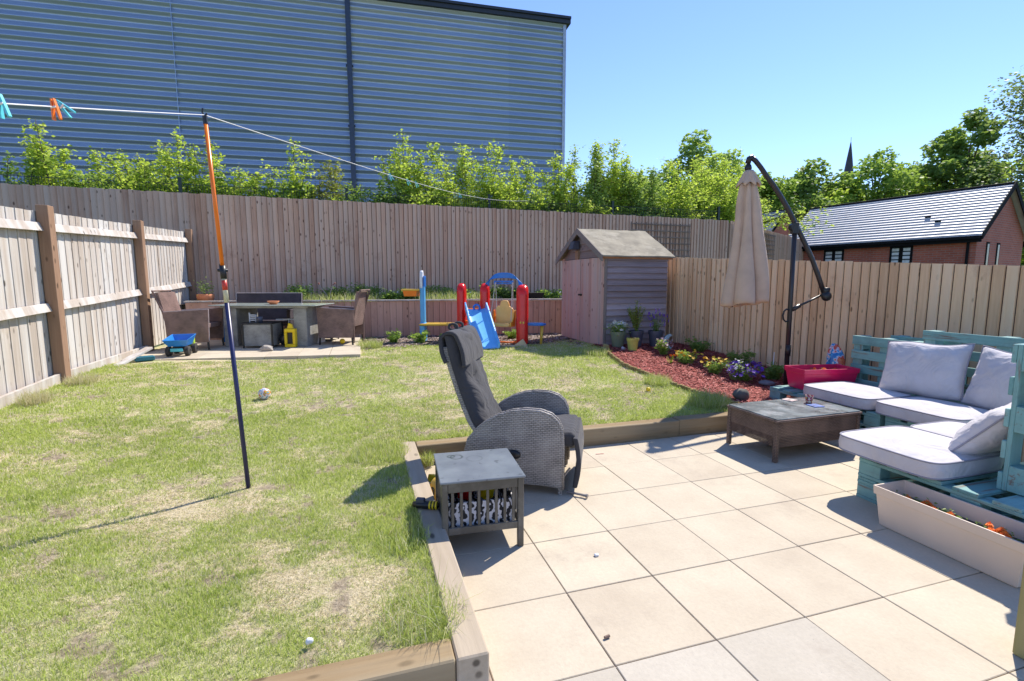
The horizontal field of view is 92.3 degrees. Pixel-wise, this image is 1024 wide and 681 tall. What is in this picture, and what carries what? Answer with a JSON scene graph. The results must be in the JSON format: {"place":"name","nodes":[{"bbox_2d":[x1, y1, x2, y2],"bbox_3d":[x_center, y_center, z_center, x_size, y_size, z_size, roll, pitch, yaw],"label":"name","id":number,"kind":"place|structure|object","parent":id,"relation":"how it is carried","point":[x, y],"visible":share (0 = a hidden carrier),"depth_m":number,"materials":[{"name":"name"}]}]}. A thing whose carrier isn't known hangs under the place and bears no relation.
{"place":"outdoors","nodes":[
{"label":"outdoors","id":0,"kind":"place"},
{"bbox_2d":[132,337,360,360],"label":"terrace paving","id":1,"kind":"structure","parent":0,"point":[219,350],"depth_m":7.27,"materials":[{"name":"stone"}]},
{"bbox_2d":[162,334,197,355],"bbox_3d":[-4.734,0.061,7.037,0.307,0.284,0.503,-2,7,-17],"label":"toy dump truck","id":2,"kind":"object","parent":1,"relation":"on","point":[178,343],"visible":1,"depth_m":6.91,"materials":[{"name":"blue plastic"}]},
{"bbox_2d":[151,290,224,349],"bbox_3d":[-5.054,-0.334,7.716,0.774,0.913,0.604,-1,7,-10],"label":"rattan armchair","id":3,"kind":"object","parent":1,"relation":"on","point":[204,324],"visible":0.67,"depth_m":7.48,"materials":[{"name":"wicker"}]},
{"bbox_2d":[241,321,283,347],"bbox_3d":[-4.010,-0.102,7.930,0.464,0.400,0.454,0,7,-4],"label":"rattan stool","id":4,"kind":"object","parent":1,"relation":"on","point":[254,333],"visible":0.87,"depth_m":7.73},
{"bbox_2d":[236,293,302,327],"bbox_3d":[-4.487,-0.435,8.862,1.260,0.842,0.650,0,7,0],"label":"rattan sofa","id":5,"kind":"object","parent":1,"relation":"on","point":[270,314],"visible":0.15,"depth_m":9.08,"materials":[{"name":"wicker"}]},
{"bbox_2d":[208,303,333,346],"bbox_3d":[-3.965,-0.276,8.240,1.700,0.672,0.840,0,7,0],"label":"dining table","id":6,"kind":"object","parent":1,"relation":"on","point":[305,320],"visible":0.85,"depth_m":7.93,"materials":[{"name":"grey glass"}]},
{"bbox_2d":[316,289,369,344],"bbox_3d":[-2.845,-0.413,8.380,0.744,0.914,0.604,0,7,0],"label":"rattan armchair","id":7,"kind":"object","parent":1,"relation":"on","point":[340,321],"visible":0.99,"depth_m":8.10,"materials":[{"name":"wicker"}]},
{"bbox_2d":[180,298,543,304],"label":"raised bed soil","id":8,"kind":"structure","parent":0,"point":[339,301],"depth_m":10.18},
{"bbox_2d":[303,290,385,303],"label":"grass tuft","id":9,"kind":"object","parent":8,"relation":"on","point":[321,298],"visible":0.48,"depth_m":9.79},
{"bbox_2d":[0,183,728,300],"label":"garden fence","id":10,"kind":"object","parent":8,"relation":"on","point":[274,245],"visible":0.47,"depth_m":10.77,"materials":[{"name":"wood"}]},
{"bbox_2d":[631,221,690,257],"bbox_3d":[4.018,-2.538,13.271,1.890,1.250,0.027,-2,7,-19],"label":"trellis","id":11,"kind":"object","parent":10,"relation":"attached to","point":[665,237],"visible":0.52,"depth_m":13.34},
{"bbox_2d":[0,333,727,680],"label":"lawn","id":12,"kind":"structure","parent":0,"point":[341,603],"depth_m":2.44,"materials":[{"name":"plant"}]},
{"bbox_2d":[5,388,61,406],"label":"grass tuft","id":13,"kind":"object","parent":12,"relation":"on","point":[36,396],"visible":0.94,"depth_m":4.50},
{"bbox_2d":[59,371,98,386],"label":"grass tuft","id":14,"kind":"object","parent":12,"relation":"on","point":[79,380],"visible":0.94,"depth_m":5.21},
{"bbox_2d":[0,205,197,408],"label":"garden fence","id":15,"kind":"object","parent":12,"relation":"on","point":[76,295],"visible":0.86,"depth_m":5.72,"materials":[{"name":"wood"}]},
{"bbox_2d":[201,108,250,488],"bbox_3d":[-1.725,-0.172,2.983,0.167,2.372,0.041,1,7,10],"label":"clothes prop","id":16,"kind":"object","parent":12,"relation":"on","point":[222,270],"visible":0.88,"depth_m":2.97,"materials":[{"name":"blue paint"}]},
{"bbox_2d":[6,103,504,200],"bbox_3d":[-0.886,-1.929,6.559,0.644,1.923,12.999,1,7,9],"label":"washing line","id":17,"kind":"object","parent":16,"relation":"attached to","point":[208,116],"visible":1,"depth_m":2.65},
{"bbox_2d":[184,298,561,339],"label":"retaining wall","id":18,"kind":"structure","parent":12,"relation":"on","point":[381,317],"depth_m":9.82,"materials":[{"name":"wood"}]},
{"bbox_2d":[345,436,410,464],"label":"grass tuft","id":19,"kind":"object","parent":12,"relation":"on","point":[367,454],"visible":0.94,"depth_m":3.66,"materials":[{"name":"plant"}]},
{"bbox_2d":[375,516,433,554],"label":"grass tuft","id":20,"kind":"object","parent":12,"relation":"on","point":[398,531],"visible":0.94,"depth_m":2.44,"materials":[{"name":"plant"}]},
{"bbox_2d":[374,576,476,645],"bbox_3d":[-0.328,1.027,1.892,0.409,0.097,0.435,-2,7,-17],"label":"grass tuft","id":21,"kind":"object","parent":12,"relation":"on","point":[401,625],"visible":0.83,"depth_m":1.87,"materials":[{"name":"plant"}]},
{"bbox_2d":[399,556,479,640],"bbox_3d":[-0.233,0.964,1.822,0.421,0.238,0.406,5,8,34],"label":"grass tuft","id":22,"kind":"object","parent":12,"relation":"on","point":[429,608],"visible":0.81,"depth_m":1.85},
{"bbox_2d":[365,333,584,351],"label":"bark chips","id":23,"kind":"object","parent":12,"relation":"on","point":[535,338],"visible":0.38,"depth_m":9.14,"materials":[{"name":"wood"}]},
{"bbox_2d":[401,270,545,348],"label":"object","id":24,"kind":"object","parent":23,"relation":"on","point":[481,319],"visible":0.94,"depth_m":8.57,"materials":[{"name":"red plastic"}]},
{"bbox_2d":[555,228,674,344],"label":"garden shed","id":25,"kind":"structure","parent":12,"relation":"on","point":[609,277],"depth_m":8.48,"materials":[{"name":"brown wood"}]},
{"bbox_2d":[563,259,580,340],"bbox_3d":[1.140,-0.775,9.337,0.025,1.485,0.698,-2,7,-19],"label":"door","id":26,"kind":"structure","parent":25,"relation":"in","point":[572,268],"depth_m":9.30,"materials":[{"name":"wood"}]},
{"bbox_2d":[578,258,600,343],"bbox_3d":[1.349,-0.690,8.685,0.047,1.500,0.799,-2,7,-19],"label":"door","id":27,"kind":"structure","parent":25,"relation":"in","point":[589,294],"depth_m":8.62,"materials":[{"name":"pink wood"}]},
{"bbox_2d":[601,347,738,403],"bbox_3d":[1.784,0.436,6.361,0.272,0.317,3.105,-2,7,-17],"label":"log edging","id":28,"kind":"object","parent":12,"relation":"on","point":[622,363],"visible":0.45,"depth_m":6.43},
{"bbox_2d":[684,385,734,410],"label":"grass tuft","id":29,"kind":"object","parent":12,"relation":"on","point":[712,399],"visible":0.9,"depth_m":5.01,"materials":[{"name":"plant"}]},
{"bbox_2d":[594,342,797,402],"bbox_3d":[2.817,0.365,6.824,2.438,0.240,4.000,-2,7,-17],"label":"mulch bed","id":30,"kind":"object","parent":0,"point":[685,368],"visible":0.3,"depth_m":6.65,"materials":[{"name":"red wood"}]},
{"bbox_2d":[604,320,637,347],"bbox_3d":[1.786,-0.120,8.088,0.553,0.449,0.395,-6,9,-39],"label":"plant pot","id":31,"kind":"object","parent":30,"relation":"on","point":[617,337],"visible":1,"depth_m":7.98,"materials":[{"name":"ceramic"}]},
{"bbox_2d":[627,300,645,346],"bbox_3d":[2.046,-0.297,8.125,0.322,0.801,0.248,2,7,14],"label":"plant pot","id":32,"kind":"object","parent":30,"relation":"on","point":[635,320],"visible":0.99,"depth_m":8.08,"materials":[{"name":"blue stone"}]},
{"bbox_2d":[647,309,668,346],"bbox_3d":[2.439,-0.216,8.158,0.351,0.647,0.306,0,7,4],"label":"plant pot","id":33,"kind":"object","parent":30,"relation":"on","point":[657,333],"visible":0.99,"depth_m":8.13,"materials":[{"name":"ceramic"}]},
{"bbox_2d":[725,359,764,381],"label":"flowering plant","id":34,"kind":"object","parent":30,"relation":"on","point":[747,373],"visible":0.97,"depth_m":6.15,"materials":[{"name":"purple plant"}]},
{"bbox_2d":[720,154,831,384],"bbox_3d":[3.078,-0.729,5.716,1.291,2.776,0.432,0,7,0],"label":"cantilever parasol","id":35,"kind":"object","parent":30,"relation":"on","point":[746,282],"visible":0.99,"depth_m":5.58,"materials":[{"name":"fabric"}]},
{"bbox_2d":[826,343,845,365],"bbox_3d":[3.760,0.250,5.683,0.162,0.424,0.344,0,7,3],"label":"compost bag","id":36,"kind":"object","parent":30,"relation":"on","point":[835,354],"visible":0.58,"depth_m":5.67,"materials":[{"name":"plastic"}]},
{"bbox_2d":[423,419,1023,680],"bbox_3d":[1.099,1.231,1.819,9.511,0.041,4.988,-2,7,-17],"label":"patio","id":37,"kind":"structure","parent":0,"point":[797,563],"depth_m":2.34,"materials":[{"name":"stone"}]},
{"bbox_2d":[434,448,525,545],"bbox_3d":[-0.198,0.894,2.795,0.452,0.400,0.452,-2,7,-13],"label":"side table","id":38,"kind":"object","parent":37,"relation":"on","point":[478,471],"visible":0.88,"depth_m":2.62,"materials":[{"name":"wood"}]},
{"bbox_2d":[448,488,511,526],"bbox_3d":[-0.198,0.900,2.796,0.356,0.135,0.356,-2,7,-13],"label":"fabric bin","id":39,"kind":"object","parent":38,"relation":"on","point":[483,509],"visible":0.33,"depth_m":2.63,"materials":[{"name":"fabric"}]},
{"bbox_2d":[438,321,588,497],"bbox_3d":[0.048,0.435,3.574,1.041,1.128,0.663,1,7,10],"label":"reclining chair","id":40,"kind":"object","parent":37,"relation":"on","point":[537,433],"visible":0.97,"depth_m":3.34,"materials":[{"name":"grey wicker"}]},
{"bbox_2d":[726,397,862,462],"bbox_3d":[2.410,0.747,4.239,0.910,0.352,0.550,-2,7,-18],"label":"coffee table","id":41,"kind":"object","parent":37,"relation":"on","point":[777,423],"visible":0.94,"depth_m":4.04,"materials":[{"name":"brown wood"}]},
{"bbox_2d":[860,410,868,428],"bbox_3d":[3.368,0.768,4.934,0.808,0.144,1.203,-2,7,-17],"label":"pallet","id":42,"kind":"object","parent":37,"relation":"on","point":[861,426],"depth_m":4.44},
{"bbox_2d":[769,385,884,427],"bbox_3d":[3.369,0.624,4.918,0.810,0.144,1.200,-2,7,-17],"label":"pallet","id":43,"kind":"object","parent":42,"relation":"on","point":[872,418],"visible":0.26,"depth_m":4.74,"materials":[{"name":"wood"}]},
{"bbox_2d":[784,364,859,389],"bbox_3d":[3.314,0.394,5.274,0.647,0.225,0.308,-1,7,-8],"label":"trough planter","id":44,"kind":"object","parent":43,"relation":"on","point":[799,376],"visible":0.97,"depth_m":5.16,"materials":[{"name":"red plastic"}]},
{"bbox_2d":[803,381,911,409],"bbox_3d":[3.279,0.510,4.703,0.622,0.129,0.704,-2,7,-17],"label":"seat cushion","id":45,"kind":"object","parent":43,"relation":"on","point":[856,395],"visible":0.83,"depth_m":4.56,"materials":[{"name":"grey fabric"}]},
{"bbox_2d":[878,341,974,400],"bbox_3d":[3.733,0.260,4.462,0.199,0.524,0.667,18,-4,-24],"label":"pillow","id":46,"kind":"object","parent":45,"relation":"on","point":[928,370],"visible":0.98,"depth_m":4.36,"materials":[{"name":"grey fabric"}]},
{"bbox_2d":[850,335,923,395],"bbox_3d":[3.836,0.401,5.048,0.144,0.850,0.670,-2,7,-17],"label":"pallet","id":47,"kind":"object","parent":37,"relation":"on","point":[862,356],"visible":0.34,"depth_m":5.15,"materials":[{"name":"wood"}]},
{"bbox_2d":[856,472,1023,522],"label":"pallet","id":48,"kind":"object","parent":37,"relation":"on","point":[865,490],"visible":0.17,"depth_m":3.19,"materials":[{"name":"wood"}]},
{"bbox_2d":[858,457,1023,518],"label":"pallet","id":49,"kind":"object","parent":48,"relation":"on","point":[968,490],"visible":0.36,"depth_m":2.76,"materials":[{"name":"wood"}]},
{"bbox_2d":[838,425,1003,479],"bbox_3d":[2.590,0.694,3.150,0.663,0.128,0.643,-2,7,-17],"label":"seat cushion","id":50,"kind":"object","parent":49,"relation":"on","point":[921,453],"visible":0.93,"depth_m":2.98,"materials":[{"name":"grey fabric"}]},
{"bbox_2d":[948,402,1011,454],"bbox_3d":[2.910,0.529,2.925,0.567,0.457,0.216,-7,49,-20],"label":"pillow","id":51,"kind":"object","parent":50,"relation":"on","point":[985,433],"visible":0.71,"depth_m":2.83,"materials":[{"name":"grey fabric"}]},
{"bbox_2d":[910,420,1023,465],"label":"seat cushion","id":52,"kind":"object","parent":49,"relation":"on","point":[949,428],"visible":0.25,"depth_m":3.47,"materials":[{"name":"grey fabric"}]},
{"bbox_2d":[996,344,1023,495],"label":"pallet","id":53,"kind":"object","parent":49,"relation":"on","point":[1010,476],"visible":1,"depth_m":2.63,"materials":[{"name":"wood"}]},
{"bbox_2d":[873,480,1023,587],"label":"trough planter","id":54,"kind":"object","parent":37,"relation":"on","point":[988,542],"visible":1,"depth_m":2.56,"materials":[{"name":"plastic"}]},
{"bbox_2d":[917,330,1023,404],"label":"pallet","id":55,"kind":"object","parent":37,"relation":"on","point":[939,337],"visible":0.25,"depth_m":4.28,"materials":[{"name":"wood"}]},
{"bbox_2d":[1012,566,1023,659],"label":"timber post","id":56,"kind":"object","parent":37,"relation":"on","point":[1018,647],"visible":1,"depth_m":1.86,"materials":[{"name":"wood"}]},
{"bbox_2d":[453,0,1023,202],"label":"sky","id":57,"kind":"structure","parent":0,"point":[783,83],"materials":[{"name":"blue"}]},
{"bbox_2d":[885,416,915,426],"bbox_3d":[3.736,0.763,3.740,0.810,0.144,1.203,-2,7,-17],"label":"pallet","id":58,"kind":"object","parent":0,"point":[890,421],"visible":0.09,"depth_m":4.11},
{"bbox_2d":[875,396,988,423],"bbox_3d":[3.502,0.589,4.038,0.632,0.129,0.673,-2,7,-17],"label":"seat cushion","id":59,"kind":"object","parent":58,"relation":"on","point":[917,409],"visible":0.72,"depth_m":3.98,"materials":[{"name":"grey fabric"}]},
{"bbox_2d":[961,345,1015,409],"bbox_3d":[3.903,0.331,3.806,0.205,0.522,0.647,16,5,-12],"label":"pillow","id":60,"kind":"object","parent":59,"relation":"on","point":[988,386],"visible":0.71,"depth_m":3.92,"materials":[{"name":"grey fabric"}]},
{"label":"ground","id":61,"kind":"structure","parent":0,"visible":0},
{"bbox_2d":[0,150,46,185],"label":"hedge shrub","id":62,"kind":"object","parent":61,"relation":"on","point":[12,167],"visible":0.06,"depth_m":10.17,"materials":[{"name":"green plant"}]},
{"bbox_2d":[16,118,112,186],"bbox_3d":[-9.502,-2.229,10.741,1.702,4.734,1.976,6,9,44],"label":"hedge shrub","id":63,"kind":"object","parent":61,"relation":"on","point":[40,155],"visible":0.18,"depth_m":10.17,"materials":[{"name":"green plant"}]},
{"bbox_2d":[8,165,126,188],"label":"hedge bush","id":64,"kind":"object","parent":61,"relation":"on","point":[75,182],"visible":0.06,"depth_m":10.13,"materials":[{"name":"green plant"}]},
{"bbox_2d":[30,148,188,344],"bbox_3d":[-8.017,-1.888,10.819,2.962,4.040,2.098,0,7,0],"label":"hedge bush","id":65,"kind":"object","parent":61,"relation":"on","point":[165,187],"visible":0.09,"depth_m":10.13,"materials":[{"name":"green plant"}]},
{"bbox_2d":[104,149,154,190],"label":"hedge shrub","id":66,"kind":"object","parent":61,"relation":"on","point":[132,177],"visible":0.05,"depth_m":10.49,"materials":[{"name":"green plant"}]},
{"bbox_2d":[126,127,203,192],"bbox_3d":[-7.629,-2.310,11.294,1.611,4.765,1.556,1,7,9],"label":"hedge shrub","id":67,"kind":"object","parent":61,"relation":"on","point":[166,162],"visible":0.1,"depth_m":10.95,"materials":[{"name":"green plant"}]},
{"bbox_2d":[172,135,229,194],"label":"hedge shrub","id":68,"kind":"object","parent":61,"relation":"on","point":[216,166],"visible":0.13,"depth_m":11.20,"materials":[{"name":"green plant"}]},
{"bbox_2d":[184,159,302,198],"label":"hedge bush","id":69,"kind":"object","parent":61,"relation":"on","point":[224,191],"visible":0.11,"depth_m":11.14,"materials":[{"name":"green plant"}]},
{"bbox_2d":[209,171,314,197],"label":"elder bush","id":70,"kind":"object","parent":61,"relation":"on","point":[218,177],"visible":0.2,"depth_m":11.31,"materials":[{"name":"green plant"}]},
{"bbox_2d":[241,137,316,198],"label":"hedge shrub","id":71,"kind":"object","parent":61,"relation":"on","point":[293,177],"visible":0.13,"depth_m":11.78,"materials":[{"name":"green plant"}]},
{"bbox_2d":[0,0,570,203],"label":"warehouse","id":72,"kind":"structure","parent":61,"relation":"on","point":[361,83],"depth_m":18.44,"materials":[{"name":"metal"}]},
{"bbox_2d":[297,157,349,200],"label":"hedge shrub","id":73,"kind":"object","parent":61,"relation":"on","point":[330,184],"visible":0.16,"depth_m":11.90,"materials":[{"name":"green plant"}]},
{"bbox_2d":[250,638,455,680],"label":"sleeper","id":74,"kind":"object","parent":61,"relation":"on","point":[430,661],"visible":0.91,"depth_m":1.64,"materials":[{"name":"wood"}]},
{"bbox_2d":[0,174,719,219],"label":"hedge","id":75,"kind":"object","parent":61,"relation":"on","point":[180,188],"visible":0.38,"depth_m":11.73,"materials":[{"name":"plant"}]},
{"bbox_2d":[336,181,416,204],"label":"hedge bush","id":76,"kind":"object","parent":61,"relation":"on","point":[391,198],"visible":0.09,"depth_m":11.80,"materials":[{"name":"green plant"}]},
{"bbox_2d":[372,128,424,203],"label":"hedge shrub","id":77,"kind":"object","parent":61,"relation":"on","point":[399,169],"visible":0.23,"depth_m":12.31,"materials":[{"name":"green plant"}]},
{"bbox_2d":[329,180,472,206],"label":"hedge bush","id":78,"kind":"object","parent":61,"relation":"on","point":[422,199],"visible":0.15,"depth_m":12.26,"materials":[{"name":"green plant"}]},
{"bbox_2d":[401,441,434,500],"bbox_3d":[-0.666,0.975,3.399,0.114,0.198,1.176,-2,7,-17],"label":"sleeper","id":79,"kind":"object","parent":61,"relation":"on","point":[420,485],"visible":0.42,"depth_m":3.27,"materials":[{"name":"wood"}]},
{"bbox_2d":[386,150,461,205],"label":"hedge shrub","id":80,"kind":"object","parent":61,"relation":"on","point":[428,182],"visible":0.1,"depth_m":12.58,"materials":[{"name":"green plant"}]},
{"bbox_2d":[418,508,488,680],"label":"sleeper","id":81,"kind":"object","parent":61,"relation":"on","point":[471,660],"visible":0.56,"depth_m":1.92,"materials":[{"name":"wood"}]},
{"bbox_2d":[400,139,508,207],"bbox_3d":[-1.440,-2.731,13.111,2.880,5.175,2.075,0,7,-1],"label":"hedge shrub","id":82,"kind":"object","parent":61,"relation":"on","point":[462,171],"visible":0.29,"depth_m":12.98,"materials":[{"name":"green plant"}]},
{"bbox_2d":[469,179,550,210],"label":"hedge bush","id":83,"kind":"object","parent":61,"relation":"on","point":[506,204],"visible":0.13,"depth_m":12.87,"materials":[{"name":"green plant"}]},
{"bbox_2d":[483,155,566,210],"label":"hedge shrub","id":84,"kind":"object","parent":61,"relation":"on","point":[516,177],"visible":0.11,"depth_m":13.56,"materials":[{"name":"green plant"}]},
{"bbox_2d":[415,417,678,462],"bbox_3d":[0.384,0.873,4.252,2.392,0.200,0.125,-2,7,-17],"label":"sleeper","id":85,"kind":"object","parent":61,"relation":"on","point":[620,432],"visible":0.42,"depth_m":4.35,"materials":[{"name":"wood"}]},
{"bbox_2d":[519,151,605,213],"bbox_3d":[1.408,-2.799,14.051,1.966,5.088,2.057,5,8,34],"label":"hedge shrub","id":86,"kind":"object","parent":61,"relation":"on","point":[564,183],"visible":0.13,"depth_m":13.54,"materials":[{"name":"green plant"}]},
{"bbox_2d":[544,186,621,214],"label":"hedge bush","id":87,"kind":"object","parent":61,"relation":"on","point":[583,208],"visible":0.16,"depth_m":13.36,"materials":[{"name":"green plant"}]},
{"bbox_2d":[564,144,612,213],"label":"hedge shrub","id":88,"kind":"object","parent":61,"relation":"on","point":[593,195],"visible":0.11,"depth_m":13.88,"materials":[{"name":"green plant"}]},
{"bbox_2d":[582,137,646,215],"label":"hedge shrub","id":89,"kind":"object","parent":61,"relation":"on","point":[614,172],"visible":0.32,"depth_m":14.35,"materials":[{"name":"green plant"}]},
{"bbox_2d":[616,166,671,216],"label":"hedge shrub","id":90,"kind":"object","parent":61,"relation":"on","point":[650,197],"visible":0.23,"depth_m":14.70,"materials":[{"name":"green plant"}]},
{"bbox_2d":[642,174,725,219],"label":"hedge shrub","id":91,"kind":"object","parent":61,"relation":"on","point":[686,201],"visible":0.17,"depth_m":14.83,"materials":[{"name":"green plant"}]},
{"bbox_2d":[660,129,732,205],"bbox_3d":[11.466,-7.790,31.348,5.160,10.938,4.736,-2,7,-17],"label":"woodland tree","id":92,"kind":"object","parent":61,"relation":"on","point":[690,151],"visible":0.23,"depth_m":30.43,"materials":[{"name":"green plant"}]},
{"bbox_2d":[657,154,740,222],"bbox_3d":[5.932,-3.168,15.794,3.369,5.410,2.334,-2,7,-17],"label":"hedge shrub","id":93,"kind":"object","parent":61,"relation":"on","point":[727,205],"visible":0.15,"depth_m":15.39,"materials":[{"name":"green plant"}]},
{"bbox_2d":[672,411,732,436],"bbox_3d":[1.856,0.816,4.709,0.686,0.205,0.125,-2,7,-17],"label":"sleeper","id":94,"kind":"object","parent":61,"relation":"on","point":[697,424],"visible":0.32,"depth_m":4.63,"materials":[{"name":"wood"}]},
{"bbox_2d":[689,156,767,219],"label":"hedge shrub","id":95,"kind":"object","parent":61,"relation":"on","point":[723,163],"visible":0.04,"depth_m":16.33,"materials":[{"name":"green plant"}]},
{"bbox_2d":[710,148,766,210],"bbox_3d":[14.680,-7.787,33.774,4.912,10.370,7.156,-6,9,-41],"label":"woodland tree","id":96,"kind":"object","parent":61,"relation":"on","point":[734,159],"visible":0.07,"depth_m":32.44,"materials":[{"name":"green plant"}]},
{"bbox_2d":[727,221,803,260],"bbox_3d":[10.472,-2.406,18.874,0.124,3.168,12.722,6,9,42],"label":"garden fence","id":97,"kind":"object","parent":61,"relation":"on","point":[782,248],"visible":0.11,"depth_m":17.82,"materials":[{"name":"wood"}]},
{"bbox_2d":[762,209,790,235],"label":"brick house","id":98,"kind":"structure","parent":61,"relation":"on","point":[780,230],"depth_m":29.40,"materials":[{"name":"brown tile"}]},
{"bbox_2d":[759,171,804,212],"bbox_3d":[17.823,-7.409,35.596,6.879,9.184,8.243,-2,7,-17],"label":"woodland tree","id":99,"kind":"object","parent":61,"relation":"on","point":[767,192],"visible":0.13,"depth_m":33.37,"materials":[{"name":"green plant"}]},
{"bbox_2d":[763,205,833,235],"bbox_3d":[8.611,-2.399,15.879,0.942,3.864,2.970,-5,8,-34],"label":"tree","id":100,"kind":"object","parent":61,"relation":"on","point":[773,220],"visible":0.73,"depth_m":15.49,"materials":[{"name":"green plant"}]},
{"bbox_2d":[779,157,852,221],"bbox_3d":[21.722,-7.893,35.351,7.389,10.201,7.856,-6,9,-39],"label":"woodland tree","id":101,"kind":"object","parent":61,"relation":"on","point":[809,184],"visible":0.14,"depth_m":34.41,"materials":[{"name":"green plant"}]},
{"bbox_2d":[665,257,1023,384],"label":"garden fence","id":102,"kind":"object","parent":61,"relation":"on","point":[881,300],"visible":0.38,"depth_m":6.04,"materials":[{"name":"wood"}]},
{"bbox_2d":[829,145,930,203],"bbox_3d":[27.279,-8.800,37.601,8.172,11.471,7.646,5,8,35],"label":"woodland tree","id":103,"kind":"object","parent":61,"relation":"on","point":[876,167],"visible":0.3,"depth_m":35.62,"materials":[{"name":"green plant"}]},
{"bbox_2d":[789,181,1023,266],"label":"brick house","id":104,"kind":"structure","parent":61,"relation":"on","point":[980,225],"depth_m":17.34,"materials":[{"name":"grey tile"}]},
{"bbox_2d":[889,245,912,263],"bbox_3d":[13.890,-2.683,17.595,0.050,1.420,0.700,-4,8,-29],"label":"window","id":105,"kind":"structure","parent":104,"relation":"in","point":[901,254],"depth_m":17.52,"materials":[{"name":"black glass"}]},
{"bbox_2d":[904,125,982,190],"bbox_3d":[32.576,-9.517,37.106,6.615,13.018,6.339,5,9,38],"label":"woodland tree","id":106,"kind":"object","parent":61,"relation":"on","point":[933,171],"visible":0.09,"depth_m":36.89,"materials":[{"name":"green plant"}]},
{"bbox_2d":[921,107,1010,193],"bbox_3d":[32.280,-9.576,35.263,5.711,13.561,5.815,-2,7,-17],"label":"woodland tree","id":107,"kind":"object","parent":61,"relation":"on","point":[953,147],"visible":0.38,"depth_m":34.02,"materials":[{"name":"green plant"}]},
{"bbox_2d":[956,65,1023,201],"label":"willow tree","id":108,"kind":"object","parent":61,"relation":"on","point":[1017,177],"visible":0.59,"depth_m":29.59,"materials":[{"name":"green plant"}]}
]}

